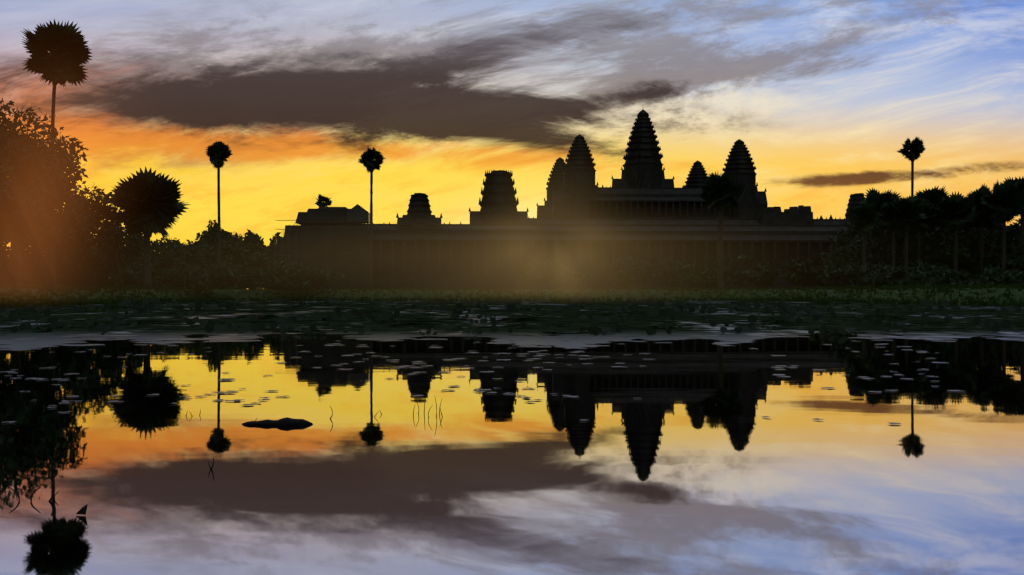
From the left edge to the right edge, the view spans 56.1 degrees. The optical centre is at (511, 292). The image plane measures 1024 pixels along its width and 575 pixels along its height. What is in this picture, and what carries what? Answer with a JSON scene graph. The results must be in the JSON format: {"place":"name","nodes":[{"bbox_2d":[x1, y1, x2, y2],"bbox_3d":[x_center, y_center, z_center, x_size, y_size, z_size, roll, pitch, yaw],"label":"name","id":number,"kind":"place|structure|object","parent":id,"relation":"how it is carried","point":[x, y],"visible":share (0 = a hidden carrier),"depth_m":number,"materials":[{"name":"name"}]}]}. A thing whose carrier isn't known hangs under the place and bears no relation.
{"place":"outdoors","nodes":[
{"label":"outdoors","id":0,"kind":"place"},
{"bbox_2d":[0,300,1023,574],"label":"pond water","id":1,"kind":"structure","parent":0,"point":[678,458],"depth_m":5.89,"materials":[{"name":"liquid"}]},
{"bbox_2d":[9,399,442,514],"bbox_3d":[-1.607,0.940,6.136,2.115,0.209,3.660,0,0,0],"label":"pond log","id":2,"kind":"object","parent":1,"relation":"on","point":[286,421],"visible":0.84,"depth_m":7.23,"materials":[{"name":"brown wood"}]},
{"bbox_2d":[0,295,1023,423],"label":"lily pads","id":3,"kind":"object","parent":1,"relation":"on","point":[599,329],"visible":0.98,"depth_m":30.78,"materials":[{"name":"green plant"}]},
{"bbox_2d":[0,287,1023,305],"bbox_3d":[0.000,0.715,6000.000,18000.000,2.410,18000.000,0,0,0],"label":"shore","id":4,"kind":"structure","parent":0,"point":[1017,295],"depth_m":126.60,"materials":[{"name":"green plant"}]},
{"bbox_2d":[0,273,184,288],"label":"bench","id":5,"kind":"object","parent":4,"relation":"on","point":[24,278],"visible":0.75,"depth_m":103.90,"materials":[{"name":"brown wood"}]},
{"bbox_2d":[275,204,369,261],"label":"restoration scaffold","id":6,"kind":"object","parent":4,"relation":"on","point":[357,213],"visible":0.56,"depth_m":222.17,"materials":[{"name":"metal"}]},
{"bbox_2d":[0,98,1023,293],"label":"bushes","id":7,"kind":"object","parent":4,"relation":"on","point":[44,166],"depth_m":139.72,"materials":[{"name":"plant"}]},
{"bbox_2d":[0,282,1023,307],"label":"bank grass tufts","id":8,"kind":"object","parent":4,"relation":"on","point":[42,301],"visible":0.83,"depth_m":107.34,"materials":[{"name":"green plant"}]},
{"bbox_2d":[21,19,1023,289],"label":"palm trees","id":9,"kind":"object","parent":4,"relation":"on","point":[147,203],"visible":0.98,"depth_m":163.58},
{"bbox_2d":[279,109,1007,288],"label":"temple","id":10,"kind":"structure","parent":4,"relation":"on","point":[643,207],"depth_m":227.81,"materials":[{"name":"stone"}]},
{"bbox_2d":[0,0,1023,288],"label":"sky","id":11,"kind":"structure","parent":0,"point":[822,96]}
]}

